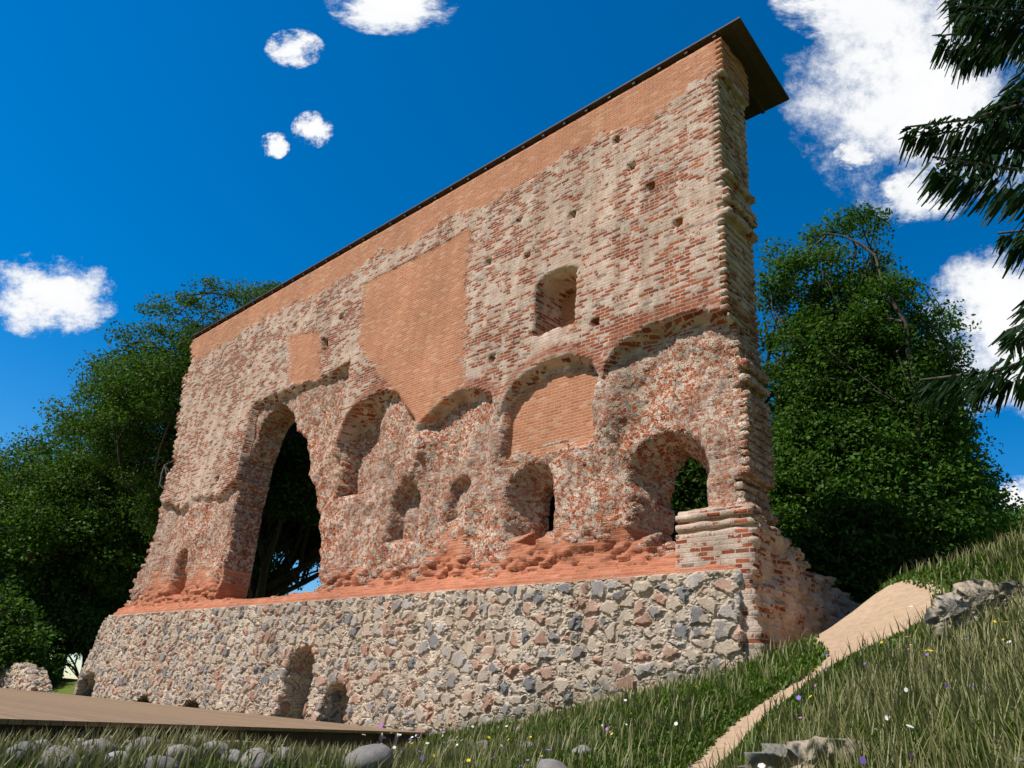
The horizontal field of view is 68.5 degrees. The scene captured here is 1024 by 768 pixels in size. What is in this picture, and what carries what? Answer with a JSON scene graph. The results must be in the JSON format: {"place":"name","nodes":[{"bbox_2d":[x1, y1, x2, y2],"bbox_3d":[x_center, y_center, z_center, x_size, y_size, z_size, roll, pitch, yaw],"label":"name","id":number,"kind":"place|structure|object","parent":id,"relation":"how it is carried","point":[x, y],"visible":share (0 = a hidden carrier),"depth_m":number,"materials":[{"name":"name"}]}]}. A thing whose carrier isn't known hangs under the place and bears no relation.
{"place":"outdoors","nodes":[
{"label":"outdoors","id":0,"kind":"place"},
{"bbox_2d":[0,266,111,334],"bbox_3d":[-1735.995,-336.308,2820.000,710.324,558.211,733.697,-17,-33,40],"label":"cloud","id":1,"kind":"structure","parent":0,"point":[36,298],"depth_m":2820.00,"materials":[{"name":"white"}]},
{"bbox_2d":[267,133,288,158],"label":"cloud","id":2,"kind":"structure","parent":0,"point":[278,147],"depth_m":2985.00,"materials":[{"name":"white"}]},
{"bbox_2d":[265,30,320,66],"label":"cloud","id":3,"kind":"structure","parent":0,"point":[290,51],"depth_m":2875.00,"materials":[{"name":"white"}]},
{"bbox_2d":[293,112,330,143],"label":"cloud","id":4,"kind":"structure","parent":0,"point":[315,127],"depth_m":2930.00,"materials":[{"name":"white"}]},
{"bbox_2d":[333,0,440,33],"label":"cloud","id":5,"kind":"structure","parent":0,"point":[373,16],"depth_m":2765.00,"materials":[{"name":"white"}]},
{"bbox_2d":[50,578,948,767],"bbox_3d":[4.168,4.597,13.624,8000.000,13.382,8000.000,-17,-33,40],"label":"terrain","id":6,"kind":"structure","parent":0,"point":[879,609],"depth_m":11.36,"materials":[{"name":"beige soil"}]},
{"bbox_2d":[5,741,37,763],"bbox_3d":[-3.281,2.484,5.028,0.232,0.173,0.267,15,-35,-20],"label":"boulder","id":7,"kind":"object","parent":6,"relation":"on","point":[24,743],"visible":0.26,"depth_m":4.95,"materials":[{"name":"grey stone"}]},
{"bbox_2d":[0,662,51,692],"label":"ruin fragment","id":8,"kind":"object","parent":6,"relation":"on","point":[27,676],"visible":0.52,"depth_m":34.48,"materials":[{"name":"beige stone"}]},
{"bbox_2d":[0,580,74,684],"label":"bush","id":9,"kind":"object","parent":6,"relation":"on","point":[17,645],"visible":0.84,"depth_m":38.77,"materials":[{"name":"green plant"}]},
{"bbox_2d":[36,739,51,747],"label":"boulder","id":10,"kind":"object","parent":6,"relation":"on","point":[44,744],"visible":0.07,"depth_m":5.30,"materials":[{"name":"grey stone"}]},
{"bbox_2d":[0,548,118,671],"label":"tree","id":11,"kind":"object","parent":6,"relation":"on","point":[62,602],"visible":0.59,"depth_m":44.21,"materials":[{"name":"green plant"}]},
{"bbox_2d":[40,745,82,767],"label":"boulder","id":12,"kind":"object","parent":6,"relation":"on","point":[72,755],"visible":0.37,"depth_m":4.68,"materials":[{"name":"grey stone"}]},
{"bbox_2d":[65,738,86,746],"bbox_3d":[-3.236,2.707,5.586,0.173,0.124,0.202,16,-13,-28],"label":"boulder","id":13,"kind":"object","parent":6,"relation":"on","point":[78,740],"visible":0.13,"depth_m":5.57,"materials":[{"name":"grey stone"}]},
{"bbox_2d":[0,407,173,677],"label":"tree","id":14,"kind":"object","parent":6,"relation":"on","point":[52,511],"visible":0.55,"depth_m":45.42,"materials":[{"name":"green plant"}]},
{"bbox_2d":[66,586,122,678],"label":"bush","id":15,"kind":"object","parent":6,"relation":"on","point":[75,672],"depth_m":54.36,"materials":[{"name":"green plant"}]},
{"bbox_2d":[74,739,116,760],"bbox_3d":[-2.855,2.526,5.142,0.319,0.185,0.247,-11,-41,3],"label":"boulder","id":16,"kind":"object","parent":6,"relation":"on","point":[100,741],"visible":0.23,"depth_m":5.08,"materials":[{"name":"grey stone"}]},
{"bbox_2d":[104,751,132,767],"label":"boulder","id":17,"kind":"object","parent":6,"relation":"on","point":[111,754],"visible":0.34,"depth_m":4.73,"materials":[{"name":"grey stone"}]},
{"bbox_2d":[125,737,160,752],"bbox_3d":[-2.804,2.761,5.671,0.229,0.174,0.275,-22,-25,23],"label":"boulder","id":18,"kind":"object","parent":6,"relation":"on","point":[143,739],"visible":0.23,"depth_m":5.63,"materials":[{"name":"grey stone"}]},
{"bbox_2d":[143,755,179,767],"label":"boulder","id":19,"kind":"object","parent":6,"relation":"on","point":[162,760],"visible":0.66,"depth_m":4.64,"materials":[{"name":"grey stone"}]},
{"bbox_2d":[32,274,297,550],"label":"oak tree","id":20,"kind":"object","parent":6,"relation":"on","point":[149,390],"visible":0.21,"depth_m":42.57,"materials":[{"name":"green plant"}]},
{"bbox_2d":[54,532,278,596],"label":"tree","id":21,"kind":"object","parent":6,"relation":"on","point":[99,569],"visible":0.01,"depth_m":51.55,"materials":[{"name":"green plant"}]},
{"bbox_2d":[166,744,197,764],"bbox_3d":[-2.258,2.574,5.169,0.228,0.171,0.288,-7,-43,28],"label":"boulder","id":22,"kind":"object","parent":6,"relation":"on","point":[170,749],"visible":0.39,"depth_m":5.10,"materials":[{"name":"grey stone"}]},
{"bbox_2d":[0,688,424,754],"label":"timber stage","id":23,"kind":"object","parent":6,"relation":"on","point":[35,711],"visible":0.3,"depth_m":11.86,"materials":[{"name":"brown wood"}]},
{"bbox_2d":[200,741,227,758],"bbox_3d":[-2.228,2.776,5.680,0.247,0.142,0.179,22,-25,-6],"label":"boulder","id":24,"kind":"object","parent":6,"relation":"on","point":[219,755],"visible":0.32,"depth_m":5.62,"materials":[{"name":"grey stone"}]},
{"bbox_2d":[120,422,321,598],"bbox_3d":[-11.617,8.346,38.740,14.779,14.739,12.915,-6,-27,23],"label":"tree","id":25,"kind":"object","parent":6,"relation":"on","point":[289,525],"visible":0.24,"depth_m":36.13,"materials":[{"name":"green plant"}]},
{"bbox_2d":[221,749,243,763],"bbox_3d":[-2.012,2.714,5.440,0.194,0.112,0.150,9,-3,19],"label":"boulder","id":26,"kind":"object","parent":6,"relation":"on","point":[235,754],"visible":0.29,"depth_m":5.40,"materials":[{"name":"grey stone"}]},
{"bbox_2d":[241,747,273,767],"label":"boulder","id":27,"kind":"object","parent":6,"relation":"on","point":[258,762],"visible":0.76,"depth_m":5.17,"materials":[{"name":"grey stone"}]},
{"bbox_2d":[276,747,295,762],"bbox_3d":[-1.791,2.957,5.966,0.224,0.124,0.161,11,-13,43],"label":"boulder","id":28,"kind":"object","parent":6,"relation":"on","point":[284,748],"visible":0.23,"depth_m":5.92,"materials":[{"name":"grey stone"}]},
{"bbox_2d":[345,744,393,767],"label":"boulder","id":29,"kind":"object","parent":6,"relation":"on","point":[372,751],"visible":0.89,"depth_m":5.74,"materials":[{"name":"grey stone"}]},
{"bbox_2d":[72,37,777,737],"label":"ruined wall","id":30,"kind":"structure","parent":6,"relation":"on","point":[462,385],"depth_m":20.52,"materials":[{"name":"brown brick"}]},
{"bbox_2d":[191,16,789,338],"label":"roof","id":31,"kind":"structure","parent":30,"relation":"on","point":[766,90],"depth_m":21.33,"materials":[{"name":"tile"}]},
{"bbox_2d":[0,519,1023,767],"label":"grass","id":32,"kind":"structure","parent":6,"relation":"on","point":[958,723],"depth_m":7.46,"materials":[{"name":"green plant"}]},
{"bbox_2d":[537,758,566,767],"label":"boulder","id":33,"kind":"object","parent":6,"relation":"on","point":[548,763],"visible":0.98,"depth_m":4.95,"materials":[{"name":"grey stone"}]},
{"bbox_2d":[572,745,590,753],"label":"boulder","id":34,"kind":"object","parent":6,"relation":"on","point":[587,747],"visible":0.2,"depth_m":8.60,"materials":[{"name":"grey stone"}]},
{"bbox_2d":[547,457,708,541],"bbox_3d":[4.353,6.755,31.679,15.062,14.261,14.975,-17,-33,40],"label":"tree","id":35,"kind":"object","parent":6,"relation":"on","point":[690,485],"visible":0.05,"depth_m":27.58,"materials":[{"name":"green plant"}]},
{"bbox_2d":[363,579,1022,767],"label":"meadow flowers","id":36,"kind":"object","parent":6,"relation":"on","point":[862,759],"visible":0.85,"depth_m":6.56,"materials":[{"name":"flower petals"},{"name":"green stems"}]},
{"bbox_2d":[675,503,861,663],"bbox_3d":[6.434,6.117,16.225,1.854,5.205,7.758,-17,-33,40],"label":"ruined wall stub","id":37,"kind":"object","parent":6,"relation":"on","point":[783,591],"visible":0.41,"depth_m":14.54,"materials":[{"name":"beige brick"}]},
{"bbox_2d":[737,736,878,767],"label":"rock pile","id":38,"kind":"object","parent":6,"relation":"on","point":[770,752],"visible":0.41,"depth_m":4.94,"materials":[{"name":"grey stone"}]},
{"bbox_2d":[774,468,997,603],"bbox_3d":[11.105,5.859,23.054,8.522,6.677,8.530,-17,-33,40],"label":"bush","id":39,"kind":"object","parent":6,"relation":"on","point":[857,571],"visible":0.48,"depth_m":21.23,"materials":[{"name":"green plant"}]},
{"bbox_2d":[754,200,1023,561],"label":"linden tree","id":40,"kind":"object","parent":6,"relation":"on","point":[844,387],"visible":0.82,"depth_m":24.45,"materials":[{"name":"green plant"}]},
{"bbox_2d":[898,0,1023,418],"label":"spruce","id":41,"kind":"object","parent":6,"relation":"on","point":[997,46],"visible":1,"depth_m":10.81,"materials":[{"name":"green plant"}]},
{"bbox_2d":[924,579,1023,638],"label":"rock pile","id":42,"kind":"object","parent":6,"relation":"on","point":[959,597],"visible":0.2,"depth_m":8.57,"materials":[{"name":"grey stone"}]},
{"bbox_2d":[987,503,1023,537],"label":"tree","id":43,"kind":"object","parent":6,"relation":"on","point":[1018,515],"depth_m":33.47,"materials":[{"name":"green plant"}]},
{"bbox_2d":[0,0,1023,678],"label":"sky","id":44,"kind":"structure","parent":0,"point":[134,149],"materials":[{"name":"blue"}]},
{"bbox_2d":[772,0,912,35],"bbox_3d":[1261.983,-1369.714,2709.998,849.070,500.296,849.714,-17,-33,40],"label":"cloud","id":45,"kind":"structure","parent":0,"point":[819,9],"depth_m":2710.00,"materials":[{"name":"white"}]},
{"bbox_2d":[833,141,877,165],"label":"cloud","id":46,"kind":"structure","parent":0,"point":[850,152],"depth_m":3205.00,"materials":[{"name":"white"}]},
{"bbox_2d":[792,0,1023,209],"bbox_3d":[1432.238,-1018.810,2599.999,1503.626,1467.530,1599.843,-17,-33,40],"label":"cloud","id":47,"kind":"structure","parent":0,"point":[883,54],"depth_m":2600.00,"materials":[{"name":"white"}]},
{"bbox_2d":[882,170,956,220],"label":"cloud","id":48,"kind":"structure","parent":0,"point":[898,190],"depth_m":3150.00,"materials":[{"name":"white"}]},
{"bbox_2d":[933,255,1023,408],"bbox_3d":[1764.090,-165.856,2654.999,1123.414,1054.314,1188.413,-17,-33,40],"label":"cloud","id":49,"kind":"structure","parent":0,"point":[989,295],"depth_m":2655.00,"materials":[{"name":"white"}]},
{"bbox_2d":[1000,480,1023,507],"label":"cloud","id":50,"kind":"structure","parent":0,"point":[1020,491],"depth_m":3095.00,"materials":[{"name":"white"}]}
]}

